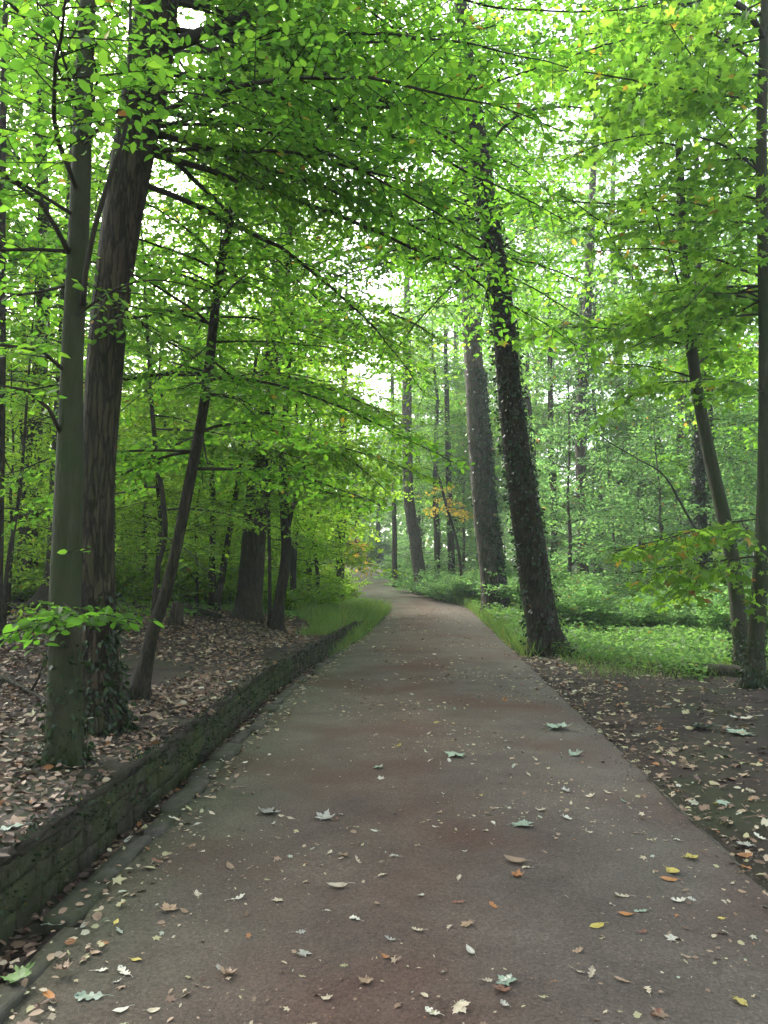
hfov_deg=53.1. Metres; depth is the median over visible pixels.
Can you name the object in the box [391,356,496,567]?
canopy tree
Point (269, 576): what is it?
beech sapling
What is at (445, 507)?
autumn sapling
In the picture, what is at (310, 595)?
shrub
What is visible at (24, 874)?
stone wall
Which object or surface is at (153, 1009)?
fallen leaf
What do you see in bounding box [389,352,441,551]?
wood tree
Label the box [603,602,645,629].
shrub
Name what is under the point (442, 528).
understory tree
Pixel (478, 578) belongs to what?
shrub
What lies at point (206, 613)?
fallen log
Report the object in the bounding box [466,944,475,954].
fallen leaf
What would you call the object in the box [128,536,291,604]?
shrub
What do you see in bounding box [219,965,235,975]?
fallen leaf
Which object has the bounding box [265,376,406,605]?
understory tree
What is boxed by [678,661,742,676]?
mossy log
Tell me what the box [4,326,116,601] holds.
understory tree
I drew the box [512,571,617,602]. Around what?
shrub
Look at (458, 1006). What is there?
fallen leaf
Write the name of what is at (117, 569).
understory tree
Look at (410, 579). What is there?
shrub
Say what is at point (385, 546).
shrub
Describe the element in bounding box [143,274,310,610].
beech sapling
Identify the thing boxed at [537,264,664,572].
canopy tree
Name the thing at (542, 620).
ivy clad tree
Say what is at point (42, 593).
beech tree
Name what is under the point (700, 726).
fallen leaf
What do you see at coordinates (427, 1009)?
fallen leaf
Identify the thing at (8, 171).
canopy tree
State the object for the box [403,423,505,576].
understory tree
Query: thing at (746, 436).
canopy tree
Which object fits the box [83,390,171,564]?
understory tree
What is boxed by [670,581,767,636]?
shrub
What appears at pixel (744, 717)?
fallen leaf
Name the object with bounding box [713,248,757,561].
wood tree
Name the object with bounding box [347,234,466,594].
wood tree
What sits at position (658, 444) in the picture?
canopy tree
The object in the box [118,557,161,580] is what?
shrub
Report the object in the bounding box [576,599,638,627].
shrub
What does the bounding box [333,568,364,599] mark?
shrub
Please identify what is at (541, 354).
wood tree
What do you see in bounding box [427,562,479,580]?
shrub
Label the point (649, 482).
understory tree
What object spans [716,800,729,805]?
fallen leaf
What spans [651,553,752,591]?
shrub
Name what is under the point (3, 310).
beech tree
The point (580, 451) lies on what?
pale tree
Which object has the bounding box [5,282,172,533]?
understory tree
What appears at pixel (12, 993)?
kerb
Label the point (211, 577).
beech sapling
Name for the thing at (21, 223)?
canopy tree
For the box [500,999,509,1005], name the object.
fallen leaf
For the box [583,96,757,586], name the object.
ivy clad tree
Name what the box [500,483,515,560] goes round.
understory tree
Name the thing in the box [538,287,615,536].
wood tree
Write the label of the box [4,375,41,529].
understory tree
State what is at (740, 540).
wood tree
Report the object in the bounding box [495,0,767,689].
maple tree
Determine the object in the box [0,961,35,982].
fallen leaf
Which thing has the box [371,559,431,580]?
shrub
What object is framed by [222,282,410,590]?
understory tree
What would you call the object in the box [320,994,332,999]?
fallen leaf
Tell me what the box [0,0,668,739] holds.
tree
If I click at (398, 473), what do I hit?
wood tree
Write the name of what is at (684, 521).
understory tree
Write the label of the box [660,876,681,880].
fallen leaf
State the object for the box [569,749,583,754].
fallen leaf
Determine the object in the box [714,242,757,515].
wood tree
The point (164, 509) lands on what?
beech sapling
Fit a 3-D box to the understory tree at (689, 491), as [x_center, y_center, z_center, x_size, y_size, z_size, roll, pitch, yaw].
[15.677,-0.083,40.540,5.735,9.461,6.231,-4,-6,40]
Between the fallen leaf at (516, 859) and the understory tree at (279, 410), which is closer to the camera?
the fallen leaf at (516, 859)
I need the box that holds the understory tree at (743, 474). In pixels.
[663,318,757,580]
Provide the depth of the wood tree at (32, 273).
32.97 m
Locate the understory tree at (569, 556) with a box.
[478,350,638,596]
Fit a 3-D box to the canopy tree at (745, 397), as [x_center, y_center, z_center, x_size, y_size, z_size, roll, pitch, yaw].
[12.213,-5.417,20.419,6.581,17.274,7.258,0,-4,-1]
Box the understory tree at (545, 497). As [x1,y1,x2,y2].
[505,400,595,571]
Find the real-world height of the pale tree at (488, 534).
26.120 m
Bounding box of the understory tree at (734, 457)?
[682,380,757,548]
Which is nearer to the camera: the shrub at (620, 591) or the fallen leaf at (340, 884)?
the fallen leaf at (340, 884)
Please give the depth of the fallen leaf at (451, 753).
6.59 m
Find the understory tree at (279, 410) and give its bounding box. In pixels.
[164,289,340,565]
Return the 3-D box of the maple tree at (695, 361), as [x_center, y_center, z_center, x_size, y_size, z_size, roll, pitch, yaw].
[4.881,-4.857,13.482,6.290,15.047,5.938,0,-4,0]
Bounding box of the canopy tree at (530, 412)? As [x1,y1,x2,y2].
[485,241,605,488]
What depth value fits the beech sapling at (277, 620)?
15.84 m
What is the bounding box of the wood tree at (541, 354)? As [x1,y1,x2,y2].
[424,73,611,456]
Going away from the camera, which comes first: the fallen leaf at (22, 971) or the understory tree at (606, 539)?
the fallen leaf at (22, 971)
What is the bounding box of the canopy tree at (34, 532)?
[0,0,233,596]
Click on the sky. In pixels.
(186, 24)
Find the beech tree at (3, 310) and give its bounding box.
[0,0,72,646]
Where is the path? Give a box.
[2,564,767,1023]
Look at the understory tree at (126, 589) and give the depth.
16.82 m
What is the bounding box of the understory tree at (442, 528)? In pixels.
[423,463,473,558]
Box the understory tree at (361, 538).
[167,296,380,567]
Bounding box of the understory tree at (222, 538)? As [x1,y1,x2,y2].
[153,321,313,562]
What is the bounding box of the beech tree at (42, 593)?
[6,0,176,614]
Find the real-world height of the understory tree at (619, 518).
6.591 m
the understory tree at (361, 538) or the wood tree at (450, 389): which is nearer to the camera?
the understory tree at (361, 538)
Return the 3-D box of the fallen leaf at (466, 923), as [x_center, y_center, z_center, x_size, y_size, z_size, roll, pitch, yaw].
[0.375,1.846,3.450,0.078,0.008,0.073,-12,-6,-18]
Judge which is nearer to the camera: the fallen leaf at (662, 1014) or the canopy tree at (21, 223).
the fallen leaf at (662, 1014)
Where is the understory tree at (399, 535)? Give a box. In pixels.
[384,485,433,558]
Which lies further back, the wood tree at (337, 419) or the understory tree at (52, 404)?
the wood tree at (337, 419)
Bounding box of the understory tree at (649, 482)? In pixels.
[572,345,711,579]
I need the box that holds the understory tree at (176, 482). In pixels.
[117,338,239,558]
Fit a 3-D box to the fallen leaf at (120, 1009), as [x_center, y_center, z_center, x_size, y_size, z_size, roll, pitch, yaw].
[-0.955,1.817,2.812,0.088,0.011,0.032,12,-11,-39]
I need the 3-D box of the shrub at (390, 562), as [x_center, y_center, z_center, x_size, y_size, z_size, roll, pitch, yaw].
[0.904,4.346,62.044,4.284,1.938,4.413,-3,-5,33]
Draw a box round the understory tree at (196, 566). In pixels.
[127,448,239,606]
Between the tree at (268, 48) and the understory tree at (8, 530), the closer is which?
the tree at (268, 48)
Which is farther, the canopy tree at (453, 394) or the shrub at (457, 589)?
the canopy tree at (453, 394)
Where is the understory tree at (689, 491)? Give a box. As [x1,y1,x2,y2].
[631,418,737,569]
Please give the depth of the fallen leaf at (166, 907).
3.67 m
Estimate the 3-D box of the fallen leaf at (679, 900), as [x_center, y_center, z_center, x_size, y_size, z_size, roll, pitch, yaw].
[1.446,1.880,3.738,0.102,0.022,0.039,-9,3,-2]
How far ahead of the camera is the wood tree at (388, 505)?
96.42 m
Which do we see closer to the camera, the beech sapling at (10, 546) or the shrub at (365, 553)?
the beech sapling at (10, 546)
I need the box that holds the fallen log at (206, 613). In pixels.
[184,605,221,618]
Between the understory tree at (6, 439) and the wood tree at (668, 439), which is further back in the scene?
the wood tree at (668, 439)
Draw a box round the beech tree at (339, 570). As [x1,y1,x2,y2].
[296,275,432,601]
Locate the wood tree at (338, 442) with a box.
[308,382,353,536]
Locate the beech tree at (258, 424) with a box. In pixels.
[0,0,474,701]
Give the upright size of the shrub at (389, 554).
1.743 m
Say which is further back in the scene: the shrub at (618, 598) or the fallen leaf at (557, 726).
the shrub at (618, 598)
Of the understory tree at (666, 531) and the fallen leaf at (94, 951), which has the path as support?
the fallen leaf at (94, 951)
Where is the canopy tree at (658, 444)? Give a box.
[574,326,720,533]
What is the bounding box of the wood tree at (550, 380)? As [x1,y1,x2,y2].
[492,211,651,569]
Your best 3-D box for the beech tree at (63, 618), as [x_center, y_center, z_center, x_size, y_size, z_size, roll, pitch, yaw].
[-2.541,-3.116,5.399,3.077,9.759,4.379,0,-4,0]
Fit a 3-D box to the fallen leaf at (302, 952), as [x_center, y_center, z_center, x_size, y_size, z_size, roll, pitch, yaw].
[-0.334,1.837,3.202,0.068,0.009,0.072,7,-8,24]
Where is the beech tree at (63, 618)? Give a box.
[0,0,242,771]
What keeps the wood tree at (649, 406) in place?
on the ground at (702, 770)
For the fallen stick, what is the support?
on the ground at (702, 770)
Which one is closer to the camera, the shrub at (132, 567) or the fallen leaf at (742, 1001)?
the fallen leaf at (742, 1001)
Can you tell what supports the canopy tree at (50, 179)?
on the ground at (702, 770)
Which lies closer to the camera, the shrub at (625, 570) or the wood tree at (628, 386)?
the shrub at (625, 570)
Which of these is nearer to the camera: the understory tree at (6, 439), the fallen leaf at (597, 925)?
the fallen leaf at (597, 925)
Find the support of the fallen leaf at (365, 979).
on the path
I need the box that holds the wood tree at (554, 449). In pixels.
[509,374,563,528]
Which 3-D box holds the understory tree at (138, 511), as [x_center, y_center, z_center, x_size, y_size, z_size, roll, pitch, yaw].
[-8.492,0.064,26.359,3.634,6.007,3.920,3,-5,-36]
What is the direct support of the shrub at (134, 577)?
on the ground at (702, 770)
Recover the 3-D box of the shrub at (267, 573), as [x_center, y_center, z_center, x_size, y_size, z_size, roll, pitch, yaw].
[-5.151,2.261,25.280,3.948,2.188,4.201,-4,-6,42]
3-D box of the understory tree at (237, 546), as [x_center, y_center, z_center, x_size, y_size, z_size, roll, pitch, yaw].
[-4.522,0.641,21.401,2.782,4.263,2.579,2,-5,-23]
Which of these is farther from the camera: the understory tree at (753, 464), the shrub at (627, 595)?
the understory tree at (753, 464)
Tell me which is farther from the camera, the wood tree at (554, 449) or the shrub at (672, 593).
the wood tree at (554, 449)
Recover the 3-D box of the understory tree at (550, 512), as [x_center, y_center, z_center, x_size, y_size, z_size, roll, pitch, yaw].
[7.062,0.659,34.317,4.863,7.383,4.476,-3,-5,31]
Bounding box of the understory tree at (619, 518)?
[562,439,671,596]
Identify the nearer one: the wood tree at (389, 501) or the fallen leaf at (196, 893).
the fallen leaf at (196, 893)
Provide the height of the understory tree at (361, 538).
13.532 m
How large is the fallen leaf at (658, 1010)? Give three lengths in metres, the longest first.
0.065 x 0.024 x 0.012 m
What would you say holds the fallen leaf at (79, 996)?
on the path
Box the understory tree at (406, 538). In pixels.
[390,485,446,566]
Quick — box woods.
[6,390,756,563]
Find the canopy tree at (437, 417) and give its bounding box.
[365,289,498,577]
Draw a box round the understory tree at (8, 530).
[4,461,45,562]
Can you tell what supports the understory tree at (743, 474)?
on the ground at (702, 770)
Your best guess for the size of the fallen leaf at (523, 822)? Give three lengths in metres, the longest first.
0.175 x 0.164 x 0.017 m
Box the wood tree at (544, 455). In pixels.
[491,281,572,510]
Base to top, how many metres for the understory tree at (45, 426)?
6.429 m
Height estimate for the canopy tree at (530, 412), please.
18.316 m
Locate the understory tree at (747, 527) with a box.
[692,412,757,573]
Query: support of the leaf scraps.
on the path
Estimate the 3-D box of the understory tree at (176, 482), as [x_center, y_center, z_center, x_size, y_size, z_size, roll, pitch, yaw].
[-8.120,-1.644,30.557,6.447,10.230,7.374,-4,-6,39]
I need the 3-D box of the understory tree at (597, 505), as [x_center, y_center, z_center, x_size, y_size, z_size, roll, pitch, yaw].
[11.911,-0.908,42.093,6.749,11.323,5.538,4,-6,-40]
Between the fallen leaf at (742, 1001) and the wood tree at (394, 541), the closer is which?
the fallen leaf at (742, 1001)
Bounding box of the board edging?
[556,691,767,891]
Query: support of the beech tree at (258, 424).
on the ground at (702, 770)
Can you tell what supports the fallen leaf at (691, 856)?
on the path
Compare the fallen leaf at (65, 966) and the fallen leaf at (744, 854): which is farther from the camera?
the fallen leaf at (744, 854)
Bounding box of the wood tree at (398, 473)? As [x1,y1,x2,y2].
[377,377,426,554]
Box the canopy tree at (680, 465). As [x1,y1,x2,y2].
[627,241,757,566]
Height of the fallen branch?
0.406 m
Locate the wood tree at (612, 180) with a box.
[538,94,720,570]
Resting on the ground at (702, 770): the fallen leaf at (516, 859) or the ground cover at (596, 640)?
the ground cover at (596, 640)
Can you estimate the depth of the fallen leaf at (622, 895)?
3.79 m
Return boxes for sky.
[2,0,767,560]
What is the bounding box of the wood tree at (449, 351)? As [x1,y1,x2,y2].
[386,178,505,570]
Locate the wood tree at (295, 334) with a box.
[241,220,339,441]
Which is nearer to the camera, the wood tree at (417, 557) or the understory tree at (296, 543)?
the understory tree at (296, 543)
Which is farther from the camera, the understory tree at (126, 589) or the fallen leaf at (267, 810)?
the understory tree at (126, 589)
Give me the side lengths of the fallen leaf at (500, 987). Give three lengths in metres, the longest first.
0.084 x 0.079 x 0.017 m
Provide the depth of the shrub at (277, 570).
26.55 m
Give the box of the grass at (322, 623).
[289,567,767,678]
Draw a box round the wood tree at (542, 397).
[451,269,561,550]
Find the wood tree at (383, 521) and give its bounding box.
[359,428,403,539]
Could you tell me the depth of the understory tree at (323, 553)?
41.99 m
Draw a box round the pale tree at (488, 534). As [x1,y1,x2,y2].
[353,0,607,614]
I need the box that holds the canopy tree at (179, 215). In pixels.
[124,110,305,554]
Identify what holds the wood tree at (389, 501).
on the ground at (702, 770)
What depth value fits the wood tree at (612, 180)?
47.42 m
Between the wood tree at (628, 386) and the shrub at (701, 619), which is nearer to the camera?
the shrub at (701, 619)
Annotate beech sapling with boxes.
[0,233,131,628]
[32,195,312,614]
[120,267,297,608]
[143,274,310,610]
[176,250,383,630]
[225,373,303,625]
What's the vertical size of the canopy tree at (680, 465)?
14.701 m
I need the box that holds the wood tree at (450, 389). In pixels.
[421,313,493,526]
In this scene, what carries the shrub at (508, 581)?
on the ground at (702, 770)
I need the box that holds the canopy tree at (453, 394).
[420,269,542,570]
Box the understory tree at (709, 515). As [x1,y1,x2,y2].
[648,423,756,590]
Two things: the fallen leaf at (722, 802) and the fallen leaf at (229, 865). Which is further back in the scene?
the fallen leaf at (722, 802)
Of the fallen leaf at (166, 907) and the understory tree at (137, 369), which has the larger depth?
the understory tree at (137, 369)
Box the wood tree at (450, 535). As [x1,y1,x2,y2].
[386,275,507,573]
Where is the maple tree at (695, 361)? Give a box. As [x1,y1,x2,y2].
[489,0,767,668]
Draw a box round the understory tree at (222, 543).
[122,359,280,566]
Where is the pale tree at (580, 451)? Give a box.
[480,74,672,574]
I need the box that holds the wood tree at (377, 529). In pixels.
[354,431,403,563]
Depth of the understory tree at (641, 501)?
26.12 m
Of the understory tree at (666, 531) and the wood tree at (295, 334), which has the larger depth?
the wood tree at (295, 334)
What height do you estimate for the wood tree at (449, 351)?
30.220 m
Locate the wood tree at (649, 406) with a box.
[587,216,750,570]
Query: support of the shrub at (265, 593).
on the ground at (702, 770)
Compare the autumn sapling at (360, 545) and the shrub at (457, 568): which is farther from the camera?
the shrub at (457, 568)
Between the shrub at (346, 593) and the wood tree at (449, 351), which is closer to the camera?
the shrub at (346, 593)
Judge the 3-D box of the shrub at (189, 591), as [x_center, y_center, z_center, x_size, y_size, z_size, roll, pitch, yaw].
[-5.474,1.847,18.911,2.989,1.322,2.796,-1,-4,9]
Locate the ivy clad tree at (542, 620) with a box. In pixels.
[242,0,629,656]
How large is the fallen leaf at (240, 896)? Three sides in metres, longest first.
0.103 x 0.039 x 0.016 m
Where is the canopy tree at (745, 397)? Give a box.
[707,221,757,411]
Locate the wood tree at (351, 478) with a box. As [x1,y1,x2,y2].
[321,387,357,562]
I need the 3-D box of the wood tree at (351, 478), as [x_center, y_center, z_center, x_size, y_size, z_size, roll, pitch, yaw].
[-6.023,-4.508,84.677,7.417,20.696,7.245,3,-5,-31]
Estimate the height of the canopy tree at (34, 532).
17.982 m
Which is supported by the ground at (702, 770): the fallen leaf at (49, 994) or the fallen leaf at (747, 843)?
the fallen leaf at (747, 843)
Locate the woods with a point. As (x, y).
(574, 531)
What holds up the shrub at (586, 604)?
on the ground at (702, 770)
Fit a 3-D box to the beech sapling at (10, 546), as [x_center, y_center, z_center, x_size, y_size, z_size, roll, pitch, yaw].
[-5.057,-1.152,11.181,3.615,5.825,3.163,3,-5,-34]
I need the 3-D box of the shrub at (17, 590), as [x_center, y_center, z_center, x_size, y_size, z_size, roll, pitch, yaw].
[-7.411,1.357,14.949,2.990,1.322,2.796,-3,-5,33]
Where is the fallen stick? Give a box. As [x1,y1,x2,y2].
[140,706,178,713]
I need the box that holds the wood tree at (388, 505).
[368,395,405,533]
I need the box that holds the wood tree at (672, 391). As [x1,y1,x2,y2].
[632,226,741,529]
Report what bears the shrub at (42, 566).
on the ground at (702, 770)
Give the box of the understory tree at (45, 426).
[4,349,140,548]
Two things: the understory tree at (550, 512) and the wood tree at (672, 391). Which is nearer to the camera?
the understory tree at (550, 512)
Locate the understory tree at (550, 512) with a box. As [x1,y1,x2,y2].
[498,446,598,583]
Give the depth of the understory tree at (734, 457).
41.77 m
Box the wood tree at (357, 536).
[334,366,388,562]
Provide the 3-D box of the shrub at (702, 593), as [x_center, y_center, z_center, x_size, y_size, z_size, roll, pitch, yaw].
[8.452,2.446,21.289,3.338,1.646,3.627,3,-5,-31]
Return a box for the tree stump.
[167,601,184,626]
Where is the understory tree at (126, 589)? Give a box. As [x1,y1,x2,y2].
[16,404,152,604]
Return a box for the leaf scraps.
[47,608,767,1023]
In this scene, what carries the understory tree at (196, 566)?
on the ground at (702, 770)
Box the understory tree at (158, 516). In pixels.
[115,313,251,600]
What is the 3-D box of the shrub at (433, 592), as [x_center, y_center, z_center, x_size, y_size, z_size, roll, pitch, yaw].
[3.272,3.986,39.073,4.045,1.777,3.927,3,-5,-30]
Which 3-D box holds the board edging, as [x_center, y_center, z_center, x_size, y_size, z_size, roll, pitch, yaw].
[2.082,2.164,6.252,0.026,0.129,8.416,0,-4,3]
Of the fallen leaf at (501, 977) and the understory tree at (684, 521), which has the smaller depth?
the fallen leaf at (501, 977)
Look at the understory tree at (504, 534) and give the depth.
53.95 m
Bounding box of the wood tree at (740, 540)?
[661,128,767,564]
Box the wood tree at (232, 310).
[200,270,253,476]
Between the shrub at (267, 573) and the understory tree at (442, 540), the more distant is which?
the understory tree at (442, 540)
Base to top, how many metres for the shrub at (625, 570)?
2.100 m
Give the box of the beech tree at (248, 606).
[14,0,471,622]
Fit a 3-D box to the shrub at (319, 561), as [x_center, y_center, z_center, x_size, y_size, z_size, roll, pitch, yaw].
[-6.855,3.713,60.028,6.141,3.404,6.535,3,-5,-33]
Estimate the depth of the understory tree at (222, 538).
25.97 m
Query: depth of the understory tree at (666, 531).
30.93 m
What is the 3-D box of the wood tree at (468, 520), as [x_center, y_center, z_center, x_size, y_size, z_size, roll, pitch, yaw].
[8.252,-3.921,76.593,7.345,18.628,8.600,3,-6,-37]
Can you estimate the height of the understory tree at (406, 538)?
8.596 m
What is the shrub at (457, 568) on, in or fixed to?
on the ground at (702, 770)
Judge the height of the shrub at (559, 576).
2.058 m
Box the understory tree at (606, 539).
[562,443,641,572]
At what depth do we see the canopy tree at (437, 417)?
46.24 m
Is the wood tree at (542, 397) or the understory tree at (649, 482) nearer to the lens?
the understory tree at (649, 482)
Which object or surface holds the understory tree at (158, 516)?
on the ground at (702, 770)
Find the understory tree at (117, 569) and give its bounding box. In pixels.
[31,403,172,618]
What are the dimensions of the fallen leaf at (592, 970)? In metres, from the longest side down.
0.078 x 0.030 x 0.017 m
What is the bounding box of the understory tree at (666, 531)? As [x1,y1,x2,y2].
[582,405,690,590]
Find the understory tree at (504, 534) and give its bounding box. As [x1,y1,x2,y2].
[427,406,513,567]
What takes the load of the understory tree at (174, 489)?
on the ground at (702, 770)
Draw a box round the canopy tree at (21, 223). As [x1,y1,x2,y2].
[0,0,145,374]
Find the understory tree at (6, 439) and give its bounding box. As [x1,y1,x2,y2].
[4,348,49,544]
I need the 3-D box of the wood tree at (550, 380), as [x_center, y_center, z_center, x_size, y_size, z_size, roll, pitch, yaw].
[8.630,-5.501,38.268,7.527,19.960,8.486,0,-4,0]
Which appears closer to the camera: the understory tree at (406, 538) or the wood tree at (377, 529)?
the understory tree at (406, 538)
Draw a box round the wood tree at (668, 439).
[638,357,682,526]
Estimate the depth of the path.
3.98 m
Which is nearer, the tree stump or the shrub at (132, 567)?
the tree stump
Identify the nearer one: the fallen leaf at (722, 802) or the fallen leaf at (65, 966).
the fallen leaf at (65, 966)
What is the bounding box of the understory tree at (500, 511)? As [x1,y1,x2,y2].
[462,427,567,581]
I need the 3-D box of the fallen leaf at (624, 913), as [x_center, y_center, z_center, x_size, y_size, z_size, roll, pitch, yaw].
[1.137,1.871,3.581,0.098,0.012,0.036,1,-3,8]
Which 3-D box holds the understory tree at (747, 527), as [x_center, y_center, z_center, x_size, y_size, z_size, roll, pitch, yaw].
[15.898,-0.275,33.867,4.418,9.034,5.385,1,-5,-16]
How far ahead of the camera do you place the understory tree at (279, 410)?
29.61 m
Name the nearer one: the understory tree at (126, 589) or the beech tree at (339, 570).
the understory tree at (126, 589)
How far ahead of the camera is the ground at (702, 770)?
7.54 m
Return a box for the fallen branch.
[0,659,45,704]
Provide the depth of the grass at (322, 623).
18.48 m
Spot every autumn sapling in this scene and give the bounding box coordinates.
[331,520,378,577]
[423,474,473,601]
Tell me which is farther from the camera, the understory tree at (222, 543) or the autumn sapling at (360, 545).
the autumn sapling at (360, 545)
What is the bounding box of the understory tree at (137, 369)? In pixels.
[38,355,169,550]
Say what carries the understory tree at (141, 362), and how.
on the ground at (702, 770)
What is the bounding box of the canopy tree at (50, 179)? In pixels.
[6,73,177,409]
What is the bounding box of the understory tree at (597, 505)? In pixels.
[546,392,637,573]
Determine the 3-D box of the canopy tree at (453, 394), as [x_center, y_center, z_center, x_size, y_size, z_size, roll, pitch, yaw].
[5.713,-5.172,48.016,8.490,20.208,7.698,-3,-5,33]
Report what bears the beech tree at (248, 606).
on the ground at (702, 770)
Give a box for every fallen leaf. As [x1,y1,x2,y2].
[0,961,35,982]
[1,822,31,829]
[43,990,56,1000]
[54,958,71,969]
[74,990,113,1000]
[90,950,102,953]
[112,1005,130,1011]
[117,965,132,976]
[147,1007,160,1011]
[158,902,176,910]
[193,889,201,896]
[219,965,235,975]
[224,893,244,900]
[226,861,233,869]
[258,807,280,813]
[297,949,311,956]
[315,809,334,819]
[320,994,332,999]
[327,882,351,886]
[358,974,373,982]
[425,1006,444,1015]
[444,751,462,756]
[451,999,469,1013]
[461,920,473,926]
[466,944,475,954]
[494,983,511,992]
[496,974,516,985]
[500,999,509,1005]
[504,854,533,862]
[507,819,532,826]
[511,869,524,876]
[545,722,571,729]
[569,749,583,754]
[572,947,582,952]
[588,965,595,980]
[589,922,608,927]
[614,976,632,982]
[615,892,633,896]
[617,911,637,915]
[643,986,650,996]
[649,1008,661,1016]
[651,1006,668,1019]
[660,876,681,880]
[663,865,679,872]
[665,934,676,940]
[671,897,686,901]
[681,852,697,857]
[689,723,721,728]
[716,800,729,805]
[726,728,753,735]
[730,715,762,718]
[731,995,747,1005]
[736,841,754,845]
[737,852,751,856]
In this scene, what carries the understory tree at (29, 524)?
on the ground at (702, 770)
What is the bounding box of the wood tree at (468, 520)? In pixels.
[441,396,474,561]
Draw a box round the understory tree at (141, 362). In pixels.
[116,287,271,550]
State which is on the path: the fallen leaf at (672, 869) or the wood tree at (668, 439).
the fallen leaf at (672, 869)
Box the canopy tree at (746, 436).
[668,25,767,449]
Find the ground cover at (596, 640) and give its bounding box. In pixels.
[14,565,767,680]
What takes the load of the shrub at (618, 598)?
on the ground at (702, 770)
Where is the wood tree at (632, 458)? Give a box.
[603,351,657,570]
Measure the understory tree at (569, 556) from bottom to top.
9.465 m
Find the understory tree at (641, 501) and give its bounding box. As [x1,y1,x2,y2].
[594,412,722,595]
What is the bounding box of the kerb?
[0,637,360,1023]
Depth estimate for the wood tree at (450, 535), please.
46.09 m
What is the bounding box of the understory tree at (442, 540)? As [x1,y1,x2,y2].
[391,456,475,571]
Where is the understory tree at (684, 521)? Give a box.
[644,453,724,576]
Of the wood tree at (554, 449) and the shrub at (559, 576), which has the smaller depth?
the shrub at (559, 576)
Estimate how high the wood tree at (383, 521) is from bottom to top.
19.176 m
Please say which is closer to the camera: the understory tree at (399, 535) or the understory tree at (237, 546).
the understory tree at (237, 546)
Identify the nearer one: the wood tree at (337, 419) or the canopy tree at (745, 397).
the canopy tree at (745, 397)
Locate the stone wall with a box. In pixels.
[0,621,364,948]
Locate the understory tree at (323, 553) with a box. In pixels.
[277,469,360,581]
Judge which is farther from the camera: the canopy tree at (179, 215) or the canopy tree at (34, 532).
the canopy tree at (179, 215)
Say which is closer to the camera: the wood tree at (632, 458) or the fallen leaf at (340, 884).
the fallen leaf at (340, 884)
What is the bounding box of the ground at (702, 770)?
[0,560,767,984]
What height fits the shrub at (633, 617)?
1.235 m
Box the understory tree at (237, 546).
[190,462,264,603]
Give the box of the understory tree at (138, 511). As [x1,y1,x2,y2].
[116,431,177,560]
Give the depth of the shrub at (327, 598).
26.53 m
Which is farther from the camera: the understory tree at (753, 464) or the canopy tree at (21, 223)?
the understory tree at (753, 464)
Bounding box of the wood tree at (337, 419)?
[298,311,366,570]
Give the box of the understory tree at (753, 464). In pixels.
[722,408,757,561]
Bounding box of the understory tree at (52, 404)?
[5,326,153,546]
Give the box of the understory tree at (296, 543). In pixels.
[208,288,388,609]
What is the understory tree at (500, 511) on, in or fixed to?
on the ground at (702, 770)
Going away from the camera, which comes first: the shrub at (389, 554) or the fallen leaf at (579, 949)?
the fallen leaf at (579, 949)
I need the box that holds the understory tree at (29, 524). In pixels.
[3,365,59,622]
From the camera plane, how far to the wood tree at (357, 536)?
89.31 m
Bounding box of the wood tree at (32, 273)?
[6,127,92,489]
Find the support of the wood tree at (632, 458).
on the ground at (702, 770)
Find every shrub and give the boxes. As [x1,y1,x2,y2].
[3,555,44,601]
[12,522,47,582]
[115,558,154,593]
[115,566,225,605]
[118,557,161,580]
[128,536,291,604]
[198,552,302,589]
[207,580,302,604]
[238,553,315,590]
[263,573,345,610]
[265,552,329,590]
[298,542,331,571]
[298,562,371,600]
[299,585,344,605]
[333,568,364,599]
[345,536,383,563]
[353,529,405,563]
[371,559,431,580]
[372,554,410,570]
[376,550,405,561]
[383,567,436,587]
[393,568,465,596]
[404,555,468,572]
[409,573,459,602]
[426,566,480,602]
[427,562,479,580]
[454,559,557,598]
[472,577,522,606]
[482,559,594,608]
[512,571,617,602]
[554,579,646,629]
[574,569,670,595]
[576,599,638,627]
[594,586,638,598]
[600,588,718,630]
[603,587,672,607]
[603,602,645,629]
[609,594,628,607]
[618,571,751,624]
[644,584,723,608]
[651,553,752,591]
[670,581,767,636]
[678,594,767,635]
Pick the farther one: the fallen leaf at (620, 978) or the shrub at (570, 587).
the shrub at (570, 587)
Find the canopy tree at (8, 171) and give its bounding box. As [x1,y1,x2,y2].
[0,4,97,366]
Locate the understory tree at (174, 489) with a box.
[115,299,233,578]
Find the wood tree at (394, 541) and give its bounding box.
[348,293,453,586]
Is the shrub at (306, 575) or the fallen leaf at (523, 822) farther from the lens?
the shrub at (306, 575)
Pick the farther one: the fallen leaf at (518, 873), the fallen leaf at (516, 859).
the fallen leaf at (516, 859)
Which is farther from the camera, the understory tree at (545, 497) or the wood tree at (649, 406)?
the understory tree at (545, 497)
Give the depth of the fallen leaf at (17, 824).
3.87 m
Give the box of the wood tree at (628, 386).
[567,263,689,587]
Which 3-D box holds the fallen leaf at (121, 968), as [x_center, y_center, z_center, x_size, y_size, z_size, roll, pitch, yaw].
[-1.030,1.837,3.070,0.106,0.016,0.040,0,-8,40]
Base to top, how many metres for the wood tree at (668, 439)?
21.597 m
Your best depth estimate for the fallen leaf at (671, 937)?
3.36 m
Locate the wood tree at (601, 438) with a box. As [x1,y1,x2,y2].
[572,343,634,555]
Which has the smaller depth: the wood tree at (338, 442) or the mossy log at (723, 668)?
the mossy log at (723, 668)
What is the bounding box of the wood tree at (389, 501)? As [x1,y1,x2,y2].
[351,253,458,535]
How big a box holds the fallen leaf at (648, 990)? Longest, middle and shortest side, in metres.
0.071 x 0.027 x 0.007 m

